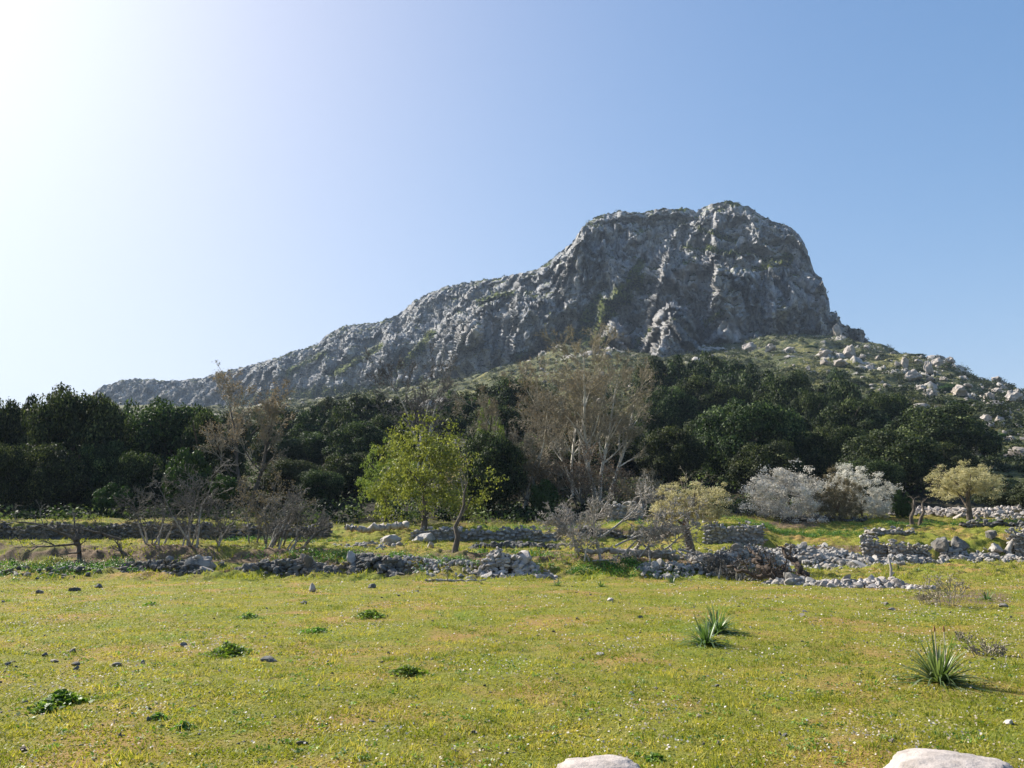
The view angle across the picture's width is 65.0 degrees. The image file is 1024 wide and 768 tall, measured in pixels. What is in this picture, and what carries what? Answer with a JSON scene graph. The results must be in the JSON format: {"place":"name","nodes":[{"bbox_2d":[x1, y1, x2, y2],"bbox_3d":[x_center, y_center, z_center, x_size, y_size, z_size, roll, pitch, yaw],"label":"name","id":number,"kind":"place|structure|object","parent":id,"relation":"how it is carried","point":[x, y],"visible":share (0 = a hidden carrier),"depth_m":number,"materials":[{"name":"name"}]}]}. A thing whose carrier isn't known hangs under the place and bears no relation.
{"place":"outdoors","nodes":[
{"label":"outdoors","id":0,"kind":"place"},
{"bbox_2d":[85,201,868,407],"bbox_3d":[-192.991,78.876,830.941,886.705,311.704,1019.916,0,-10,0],"label":"mountain","id":1,"kind":"structure","parent":0,"point":[670,296],"depth_m":513.73,"materials":[{"name":"stone"}]},
{"bbox_2d":[95,200,872,406],"bbox_3d":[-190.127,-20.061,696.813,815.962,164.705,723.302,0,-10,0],"label":"cliff scrub","id":2,"kind":"object","parent":1,"relation":"on","point":[562,330],"visible":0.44,"depth_m":518.24,"materials":[{"name":"green plant"}]},
{"bbox_2d":[0,334,1023,767],"bbox_3d":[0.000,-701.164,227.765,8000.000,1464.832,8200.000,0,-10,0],"label":"ground","id":3,"kind":"structure","parent":0,"point":[802,362],"depth_m":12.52,"materials":[{"name":"green plant"}]},
{"bbox_2d":[0,396,32,450],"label":"holm oak","id":4,"kind":"object","parent":3,"relation":"on","point":[10,419],"visible":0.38,"depth_m":63.20,"materials":[{"name":"green plant"}]},
{"bbox_2d":[0,442,34,515],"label":"holm oak","id":5,"kind":"object","parent":3,"relation":"on","point":[12,459],"visible":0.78,"depth_m":53.91,"materials":[{"name":"green plant"}]},
{"bbox_2d":[0,500,87,563],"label":"dead tree","id":6,"kind":"object","parent":3,"relation":"on","point":[77,543],"visible":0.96,"depth_m":28.75,"materials":[{"name":"brown plant"}]},
{"bbox_2d":[7,441,90,513],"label":"holm oak","id":7,"kind":"object","parent":3,"relation":"on","point":[51,471],"visible":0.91,"depth_m":54.63,"materials":[{"name":"green plant"}]},
{"bbox_2d":[23,689,95,708],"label":"leafy weed","id":8,"kind":"object","parent":3,"relation":"on","point":[58,696],"visible":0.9,"depth_m":7.40,"materials":[{"name":"green plant"}]},
{"bbox_2d":[16,381,130,507],"bbox_3d":[-34.104,5.059,62.406,8.072,10.356,7.820,6,-12,-31],"label":"holm oak","id":9,"kind":"object","parent":3,"relation":"on","point":[69,421],"visible":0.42,"depth_m":60.56,"materials":[{"name":"green plant"}]},
{"bbox_2d":[65,438,126,514],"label":"holm oak","id":10,"kind":"object","parent":3,"relation":"on","point":[98,462],"visible":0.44,"depth_m":56.76,"materials":[{"name":"green plant"}]},
{"bbox_2d":[91,482,136,517],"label":"green shrub","id":11,"kind":"object","parent":3,"relation":"on","point":[106,500],"visible":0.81,"depth_m":51.96,"materials":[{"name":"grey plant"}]},
{"bbox_2d":[0,521,237,540],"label":"stone wall","id":12,"kind":"structure","parent":3,"relation":"on","point":[127,532],"depth_m":43.73,"materials":[{"name":"stone"}]},
{"bbox_2d":[102,449,164,511],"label":"holm oak","id":13,"kind":"object","parent":3,"relation":"on","point":[136,471],"visible":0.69,"depth_m":55.65,"materials":[{"name":"green plant"}]},
{"bbox_2d":[109,482,206,544],"bbox_3d":[-13.765,4.963,30.915,3.127,2.509,2.240,-3,-11,15],"label":"dead shrub","id":14,"kind":"object","parent":3,"relation":"on","point":[131,519],"visible":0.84,"depth_m":30.59,"materials":[{"name":"brown plant"}]},
{"bbox_2d":[115,556,223,575],"bbox_3d":[-11.676,6.113,26.908,3.696,0.739,2.247,-3,-11,14],"label":"bank rubble","id":15,"kind":"object","parent":3,"relation":"on","point":[181,566],"visible":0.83,"depth_m":26.56,"materials":[{"name":"stone"}]},
{"bbox_2d":[122,395,229,471],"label":"holm oak","id":16,"kind":"object","parent":3,"relation":"on","point":[157,429],"visible":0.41,"depth_m":63.92,"materials":[{"name":"green plant"}]},
{"bbox_2d":[134,454,238,547],"bbox_3d":[-12.139,4.356,30.177,3.430,3.606,2.859,0,-10,0],"label":"dead shrub","id":17,"kind":"object","parent":3,"relation":"on","point":[190,521],"visible":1,"depth_m":30.26,"materials":[{"name":"brown plant"}]},
{"bbox_2d":[161,446,212,516],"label":"green shrub","id":18,"kind":"object","parent":3,"relation":"on","point":[174,470],"visible":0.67,"depth_m":53.04,"materials":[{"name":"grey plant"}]},
{"bbox_2d":[171,407,229,507],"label":"holm oak","id":19,"kind":"object","parent":3,"relation":"on","point":[195,440],"visible":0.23,"depth_m":61.59,"materials":[{"name":"green plant"}]},
{"bbox_2d":[192,439,247,507],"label":"holm oak","id":20,"kind":"object","parent":3,"relation":"on","point":[212,460],"visible":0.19,"depth_m":59.23,"materials":[{"name":"green plant"}]},
{"bbox_2d":[199,498,250,545],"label":"dead shrub","id":21,"kind":"object","parent":3,"relation":"on","point":[220,539],"visible":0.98,"depth_m":30.86,"materials":[{"name":"plant"}]},
{"bbox_2d":[195,360,295,507],"bbox_3d":[-19.630,3.429,58.515,10.195,12.217,6.281,-9,-13,40],"label":"bare tree","id":22,"kind":"object","parent":3,"relation":"on","point":[270,409],"visible":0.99,"depth_m":58.74,"materials":[{"name":"brown plant"}]},
{"bbox_2d":[225,470,316,546],"bbox_3d":[-10.277,5.094,33.084,3.065,3.313,4.464,7,-13,-35],"label":"dead shrub","id":23,"kind":"object","parent":3,"relation":"on","point":[253,509],"visible":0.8,"depth_m":33.30,"materials":[{"name":"brown plant"}]},
{"bbox_2d":[248,424,306,470],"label":"olive tree","id":24,"kind":"object","parent":3,"relation":"on","point":[292,453],"visible":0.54,"depth_m":82.94,"materials":[{"name":"green plant"}]},
{"bbox_2d":[234,553,342,576],"bbox_3d":[-7.389,6.074,26.716,3.485,0.850,1.666,0,-10,0],"label":"bank rubble","id":25,"kind":"object","parent":3,"relation":"on","point":[307,564],"visible":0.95,"depth_m":26.43,"materials":[{"name":"stone"}]},
{"bbox_2d":[258,457,318,500],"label":"olive tree","id":26,"kind":"object","parent":3,"relation":"on","point":[288,469],"visible":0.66,"depth_m":62.47,"materials":[{"name":"green plant"}]},
{"bbox_2d":[256,484,333,550],"bbox_3d":[-8.086,5.054,30.415,2.789,2.539,2.995,0,-10,0],"label":"dead shrub","id":27,"kind":"object","parent":3,"relation":"on","point":[277,533],"visible":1,"depth_m":30.19,"materials":[{"name":"brown plant"}]},
{"bbox_2d":[292,405,335,436],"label":"holm oak","id":28,"kind":"object","parent":3,"relation":"on","point":[315,422],"visible":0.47,"depth_m":107.06,"materials":[{"name":"green plant"}]},
{"bbox_2d":[292,431,335,466],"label":"holm oak","id":29,"kind":"object","parent":3,"relation":"on","point":[312,442],"visible":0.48,"depth_m":86.39,"materials":[{"name":"green plant"}]},
{"bbox_2d":[292,468,346,502],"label":"holm oak","id":30,"kind":"object","parent":3,"relation":"on","point":[331,484],"visible":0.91,"depth_m":60.63,"materials":[{"name":"green plant"}]},
{"bbox_2d":[321,405,359,437],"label":"holm oak","id":31,"kind":"object","parent":3,"relation":"on","point":[332,424],"visible":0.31,"depth_m":97.93,"materials":[{"name":"green plant"}]},
{"bbox_2d":[318,452,382,496],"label":"holm oak","id":32,"kind":"object","parent":3,"relation":"on","point":[348,469],"visible":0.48,"depth_m":64.56,"materials":[{"name":"green plant"}]},
{"bbox_2d":[338,393,378,424],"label":"holm oak","id":33,"kind":"object","parent":3,"relation":"on","point":[358,405],"visible":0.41,"depth_m":114.59,"materials":[{"name":"green plant"}]},
{"bbox_2d":[321,420,398,467],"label":"holm oak","id":34,"kind":"object","parent":3,"relation":"on","point":[361,437],"visible":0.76,"depth_m":82.92,"materials":[{"name":"green plant"}]},
{"bbox_2d":[338,552,406,576],"bbox_3d":[-4.523,6.134,27.183,2.534,0.841,1.855,-3,-11,18],"label":"bank rubble","id":35,"kind":"object","parent":3,"relation":"on","point":[388,564],"visible":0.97,"depth_m":26.77,"materials":[{"name":"stone"}]},
{"bbox_2d":[356,437,419,522],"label":"lime tree","id":36,"kind":"object","parent":3,"relation":"on","point":[374,471],"visible":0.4,"depth_m":49.51,"materials":[{"name":"green plant"}]},
{"bbox_2d":[364,343,461,468],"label":"bare tree","id":37,"kind":"object","parent":3,"relation":"on","point":[421,397],"visible":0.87,"depth_m":78.47,"materials":[{"name":"brown plant"}]},
{"bbox_2d":[358,409,509,529],"bbox_3d":[-4.674,4.865,44.479,6.655,6.992,7.318,-9,-13,40],"label":"lime tree","id":38,"kind":"object","parent":3,"relation":"on","point":[432,451],"visible":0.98,"depth_m":44.23,"materials":[{"name":"green plant"}]},
{"bbox_2d":[393,554,480,578],"bbox_3d":[-2.360,6.185,27.220,3.112,0.752,2.607,-3,-11,14],"label":"bank rubble","id":39,"kind":"object","parent":3,"relation":"on","point":[433,564],"visible":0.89,"depth_m":27.03,"materials":[{"name":"stone"}]},
{"bbox_2d":[434,390,481,431],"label":"holm oak","id":40,"kind":"object","parent":3,"relation":"on","point":[467,409],"visible":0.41,"depth_m":122.06,"materials":[{"name":"green plant"}]},
{"bbox_2d":[0,428,944,525],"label":"undergrowth","id":41,"kind":"object","parent":3,"relation":"on","point":[526,513],"visible":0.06,"depth_m":54.28,"materials":[{"name":"green plant"}]},
{"bbox_2d":[409,525,561,541],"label":"stone wall","id":42,"kind":"structure","parent":3,"relation":"on","point":[448,534],"depth_m":41.44,"materials":[{"name":"stone"}]},
{"bbox_2d":[452,428,528,515],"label":"holm oak","id":43,"kind":"object","parent":3,"relation":"on","point":[498,452],"visible":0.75,"depth_m":54.53,"materials":[{"name":"green plant"}]},
{"bbox_2d":[466,402,530,445],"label":"holm oak","id":44,"kind":"object","parent":3,"relation":"on","point":[507,413],"visible":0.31,"depth_m":97.10,"materials":[{"name":"green plant"}]},
{"bbox_2d":[479,376,536,424],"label":"holm oak","id":45,"kind":"object","parent":3,"relation":"on","point":[506,396],"visible":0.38,"depth_m":123.50,"materials":[{"name":"green plant"}]},
{"bbox_2d":[476,546,540,577],"bbox_3d":[-0.114,5.983,26.814,2.146,1.111,1.613,0,-10,0],"label":"stone heap","id":46,"kind":"object","parent":3,"relation":"on","point":[520,562],"visible":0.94,"depth_m":26.57,"materials":[{"name":"grey stone"}]},
{"bbox_2d":[447,379,571,508],"bbox_3d":[0.809,4.612,59.127,9.958,9.477,6.743,-6,-12,31],"label":"bare tree","id":47,"kind":"object","parent":3,"relation":"on","point":[559,411],"visible":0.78,"depth_m":57.60,"materials":[{"name":"brown plant"}]},
{"bbox_2d":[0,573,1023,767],"bbox_3d":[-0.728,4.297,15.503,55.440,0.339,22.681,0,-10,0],"label":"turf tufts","id":48,"kind":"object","parent":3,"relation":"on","point":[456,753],"visible":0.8,"depth_m":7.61,"materials":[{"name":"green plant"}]},
{"bbox_2d":[0,540,1023,767],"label":"daisies","id":49,"kind":"object","parent":3,"relation":"on","point":[669,746],"visible":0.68,"depth_m":9.25,"materials":[{"name":"white plant"}]},
{"bbox_2d":[0,508,1023,581],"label":"bank grass","id":50,"kind":"structure","parent":3,"relation":"on","point":[590,577],"depth_m":30.66,"materials":[{"name":"green plant"}]},
{"bbox_2d":[0,514,1023,580],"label":"bank herbs","id":51,"kind":"object","parent":3,"relation":"on","point":[341,554],"visible":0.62,"depth_m":28.23,"materials":[{"name":"green plant"}]},
{"bbox_2d":[0,542,1023,767],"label":"pebbles","id":52,"kind":"object","parent":3,"relation":"on","point":[349,707],"visible":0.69,"depth_m":8.66,"materials":[{"name":"stone"}]},
{"bbox_2d":[0,567,1023,767],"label":"weeds","id":53,"kind":"object","parent":3,"relation":"on","point":[518,736],"visible":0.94,"depth_m":7.68,"materials":[{"name":"green plant"}]},
{"bbox_2d":[529,478,558,512],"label":"green shrub","id":54,"kind":"object","parent":3,"relation":"on","point":[540,495],"visible":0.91,"depth_m":53.09,"materials":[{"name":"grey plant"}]},
{"bbox_2d":[87,331,1023,438],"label":"scrub","id":55,"kind":"object","parent":3,"relation":"on","point":[980,406],"visible":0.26,"depth_m":243.48,"materials":[{"name":"green plant"}]},
{"bbox_2d":[500,330,620,497],"bbox_3d":[5.293,2.555,64.226,9.033,13.563,10.948,-8,-13,38],"label":"bare tree","id":56,"kind":"object","parent":3,"relation":"on","point":[523,398],"visible":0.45,"depth_m":62.63,"materials":[{"name":"brown plant"}]},
{"bbox_2d":[535,492,621,555],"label":"dead tree","id":57,"kind":"object","parent":3,"relation":"on","point":[562,529],"visible":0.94,"depth_m":29.20,"materials":[{"name":"grey wood"}]},
{"bbox_2d":[538,440,636,509],"bbox_3d":[5.379,6.282,55.430,7.394,4.811,5.146,0,-10,0],"label":"brown thicket","id":58,"kind":"object","parent":3,"relation":"on","point":[586,483],"visible":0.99,"depth_m":55.34,"materials":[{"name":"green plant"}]},
{"bbox_2d":[556,754,639,767],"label":"pale rock","id":59,"kind":"object","parent":3,"relation":"on","point":[606,761],"visible":0.99,"depth_m":5.22,"materials":[{"name":"white stone"}]},
{"bbox_2d":[535,323,662,502],"bbox_3d":[6.716,2.231,60.303,10.306,13.890,8.929,0,-10,0],"label":"bare tree","id":60,"kind":"object","parent":3,"relation":"on","point":[593,430],"visible":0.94,"depth_m":59.58,"materials":[{"name":"brown plant"}]},
{"bbox_2d":[585,430,655,473],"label":"holm oak","id":61,"kind":"object","parent":3,"relation":"on","point":[627,456],"visible":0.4,"depth_m":74.22,"materials":[{"name":"green plant"}]},
{"bbox_2d":[574,538,679,560],"bbox_3d":[4.049,5.764,28.318,3.718,1.033,1.005,-1,-10,5],"label":"fallen log","id":62,"kind":"object","parent":3,"relation":"on","point":[671,557],"visible":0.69,"depth_m":28.47,"materials":[{"name":"wood"}]},
{"bbox_2d":[562,471,709,565],"bbox_3d":[4.413,4.794,28.225,5.277,3.456,2.112,0,-10,0],"label":"fallen tree","id":63,"kind":"object","parent":3,"relation":"on","point":[655,530],"visible":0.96,"depth_m":28.09,"materials":[{"name":"plant"}]},
{"bbox_2d":[632,355,669,397],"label":"holm oak","id":64,"kind":"object","parent":3,"relation":"on","point":[659,366],"visible":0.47,"depth_m":151.06,"materials":[{"name":"green plant"}]},
{"bbox_2d":[284,335,1023,457],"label":"slope rocks","id":65,"kind":"object","parent":3,"relation":"on","point":[1010,453],"visible":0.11,"depth_m":224.32,"materials":[{"name":"stone"}]},
{"bbox_2d":[633,385,701,434],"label":"holm oak","id":66,"kind":"object","parent":3,"relation":"on","point":[669,403],"visible":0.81,"depth_m":107.00,"materials":[{"name":"green plant"}]},
{"bbox_2d":[634,425,709,481],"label":"holm oak","id":67,"kind":"object","parent":3,"relation":"on","point":[670,446],"visible":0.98,"depth_m":70.66,"materials":[{"name":"green plant"}]},
{"bbox_2d":[661,354,696,387],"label":"holm oak","id":68,"kind":"object","parent":3,"relation":"on","point":[674,373],"visible":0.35,"depth_m":149.49,"materials":[{"name":"green plant"}]},
{"bbox_2d":[640,466,732,555],"bbox_3d":[6.377,4.808,29.898,3.415,3.593,2.861,-6,-12,29],"label":"almond tree","id":69,"kind":"object","parent":3,"relation":"on","point":[700,494],"visible":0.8,"depth_m":29.57,"materials":[{"name":"yellow plant"}]},
{"bbox_2d":[637,558,745,579],"bbox_3d":[5.949,6.219,26.833,3.616,0.786,1.873,0,-10,0],"label":"bank rubble","id":70,"kind":"object","parent":3,"relation":"on","point":[657,566],"visible":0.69,"depth_m":26.65,"materials":[{"name":"stone"}]},
{"bbox_2d":[661,374,724,428],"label":"holm oak","id":71,"kind":"object","parent":3,"relation":"on","point":[698,387],"visible":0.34,"depth_m":111.84,"materials":[{"name":"green plant"}]},
{"bbox_2d":[674,611,735,648],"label":"asphodel plant","id":72,"kind":"object","parent":3,"relation":"on","point":[705,634],"visible":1,"depth_m":11.08,"materials":[{"name":"green plant"}]},
{"bbox_2d":[687,350,732,381],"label":"holm oak","id":73,"kind":"object","parent":3,"relation":"on","point":[702,367],"visible":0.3,"depth_m":147.67,"materials":[{"name":"green plant"}]},
{"bbox_2d":[696,382,753,413],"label":"holm oak","id":74,"kind":"object","parent":3,"relation":"on","point":[740,392],"visible":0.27,"depth_m":109.04,"materials":[{"name":"green plant"}]},
{"bbox_2d":[711,359,753,389],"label":"holm oak","id":75,"kind":"object","parent":3,"relation":"on","point":[731,369],"visible":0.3,"depth_m":140.64,"materials":[{"name":"green plant"}]},
{"bbox_2d":[702,519,767,545],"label":"stone wall","id":76,"kind":"structure","parent":3,"relation":"on","point":[744,534],"depth_m":38.95,"materials":[{"name":"stone"}]},
{"bbox_2d":[680,543,806,571],"bbox_3d":[8.185,6.376,29.219,4.722,1.187,3.011,5,-11,-27],"label":"brush pile","id":77,"kind":"object","parent":3,"relation":"on","point":[731,551],"visible":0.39,"depth_m":28.98,"materials":[{"name":"stone"}]},
{"bbox_2d":[692,397,808,476],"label":"holm oak","id":78,"kind":"object","parent":3,"relation":"on","point":[727,431],"visible":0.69,"depth_m":74.17,"materials":[{"name":"green plant"}]},
{"bbox_2d":[735,362,774,400],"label":"holm oak","id":79,"kind":"object","parent":3,"relation":"on","point":[747,377],"visible":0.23,"depth_m":133.69,"materials":[{"name":"green plant"}]},
{"bbox_2d":[723,439,807,494],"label":"holm oak","id":80,"kind":"object","parent":3,"relation":"on","point":[741,471],"visible":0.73,"depth_m":64.58,"materials":[{"name":"green plant"}]},
{"bbox_2d":[725,459,837,522],"bbox_3d":[17.022,6.917,49.549,5.747,4.592,5.517,7,-12,-34],"label":"blossom bush","id":81,"kind":"object","parent":3,"relation":"on","point":[806,504],"visible":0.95,"depth_m":48.91,"materials":[{"name":"grey plant"}]},
{"bbox_2d":[751,369,815,411],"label":"holm oak","id":82,"kind":"object","parent":3,"relation":"on","point":[784,391],"visible":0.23,"depth_m":107.71,"materials":[{"name":"green plant"}]},
{"bbox_2d":[708,541,905,569],"bbox_3d":[13.331,7.541,35.294,9.152,1.241,6.284,9,-13,-41],"label":"bank rubble","id":83,"kind":"object","parent":3,"relation":"on","point":[809,555],"visible":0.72,"depth_m":33.85,"materials":[{"name":"stone"}]},
{"bbox_2d":[784,390,833,432],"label":"holm oak","id":84,"kind":"object","parent":3,"relation":"on","point":[813,404],"visible":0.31,"depth_m":95.36,"materials":[{"name":"green plant"}]},
{"bbox_2d":[802,420,867,481],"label":"holm oak","id":85,"kind":"object","parent":3,"relation":"on","point":[823,448],"visible":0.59,"depth_m":71.16,"materials":[{"name":"green plant"}]},
{"bbox_2d":[812,464,866,521],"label":"brown bush","id":86,"kind":"object","parent":3,"relation":"on","point":[835,496],"visible":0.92,"depth_m":48.70,"materials":[{"name":"grey plant"}]},
{"bbox_2d":[824,374,864,402],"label":"holm oak","id":87,"kind":"object","parent":3,"relation":"on","point":[848,390],"visible":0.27,"depth_m":118.97,"materials":[{"name":"green plant"}]},
{"bbox_2d":[808,397,892,438],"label":"holm oak","id":88,"kind":"object","parent":3,"relation":"on","point":[845,412],"visible":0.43,"depth_m":90.92,"materials":[{"name":"green plant"}]},
{"bbox_2d":[815,574,909,587],"bbox_3d":[9.712,5.527,22.314,2.487,0.478,1.098,-2,-10,11],"label":"rubble line","id":89,"kind":"object","parent":3,"relation":"on","point":[871,581],"visible":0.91,"depth_m":22.09,"materials":[{"name":"grey stone"}]},
{"bbox_2d":[821,463,905,518],"bbox_3d":[22.115,7.045,50.705,4.576,4.332,4.642,9,-13,-40],"label":"blossom bush","id":90,"kind":"object","parent":3,"relation":"on","point":[872,507],"visible":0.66,"depth_m":50.00,"materials":[{"name":"grey plant"}]},
{"bbox_2d":[833,456,907,501],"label":"holm oak","id":91,"kind":"object","parent":3,"relation":"on","point":[892,471],"visible":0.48,"depth_m":60.53,"materials":[{"name":"green plant"}]},
{"bbox_2d":[825,428,948,492],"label":"holm oak","id":92,"kind":"object","parent":3,"relation":"on","point":[903,448],"visible":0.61,"depth_m":65.55,"materials":[{"name":"green plant"}]},
{"bbox_2d":[861,391,915,422],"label":"holm oak","id":93,"kind":"object","parent":3,"relation":"on","point":[892,408],"visible":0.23,"depth_m":96.94,"materials":[{"name":"green plant"}]},
{"bbox_2d":[885,539,932,557],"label":"stone wall","id":94,"kind":"structure","parent":3,"relation":"on","point":[908,549],"depth_m":37.45,"materials":[{"name":"stone"}]},
{"bbox_2d":[878,400,998,453],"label":"holm oak","id":95,"kind":"object","parent":3,"relation":"on","point":[958,426],"visible":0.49,"depth_m":81.38,"materials":[{"name":"green plant"}]},
{"bbox_2d":[878,626,1000,693],"bbox_3d":[4.502,2.848,8.481,1.220,0.581,1.202,-6,-12,29],"label":"asphodel plant","id":96,"kind":"object","parent":3,"relation":"on","point":[938,671],"visible":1,"depth_m":8.36,"materials":[{"name":"green plant"}]},
{"bbox_2d":[911,573,970,606],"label":"dry weed","id":97,"kind":"object","parent":3,"relation":"on","point":[938,588],"visible":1,"depth_m":16.86,"materials":[{"name":"brown plant"}]},
{"bbox_2d":[883,748,1012,767],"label":"pale rock","id":98,"kind":"object","parent":3,"relation":"on","point":[920,758],"visible":1,"depth_m":5.15,"materials":[{"name":"white stone"}]},
{"bbox_2d":[921,441,980,480],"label":"holm oak","id":99,"kind":"object","parent":3,"relation":"on","point":[953,454],"visible":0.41,"depth_m":70.69,"materials":[{"name":"green plant"}]},
{"bbox_2d":[888,505,1015,521],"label":"stone wall","id":100,"kind":"structure","parent":3,"relation":"on","point":[959,511],"depth_m":51.17,"materials":[{"name":"grey stone"}]},
{"bbox_2d":[924,458,1006,519],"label":"almond tree","id":101,"kind":"object","parent":3,"relation":"on","point":[966,486],"visible":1,"depth_m":48.77,"materials":[{"name":"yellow plant"}]},
{"bbox_2d":[936,538,1023,562],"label":"bank rubble","id":102,"kind":"object","parent":3,"relation":"on","point":[978,555],"visible":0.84,"depth_m":37.88,"materials":[{"name":"stone"}]},
{"bbox_2d":[959,428,1023,485],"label":"scrub","id":103,"kind":"object","parent":3,"relation":"on","point":[1014,458],"visible":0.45,"depth_m":85.28,"materials":[{"name":"green plant"}]},
{"bbox_2d":[0,0,1023,408],"label":"sky","id":104,"kind":"structure","parent":0,"point":[186,186],"materials":[{"name":"blue"}]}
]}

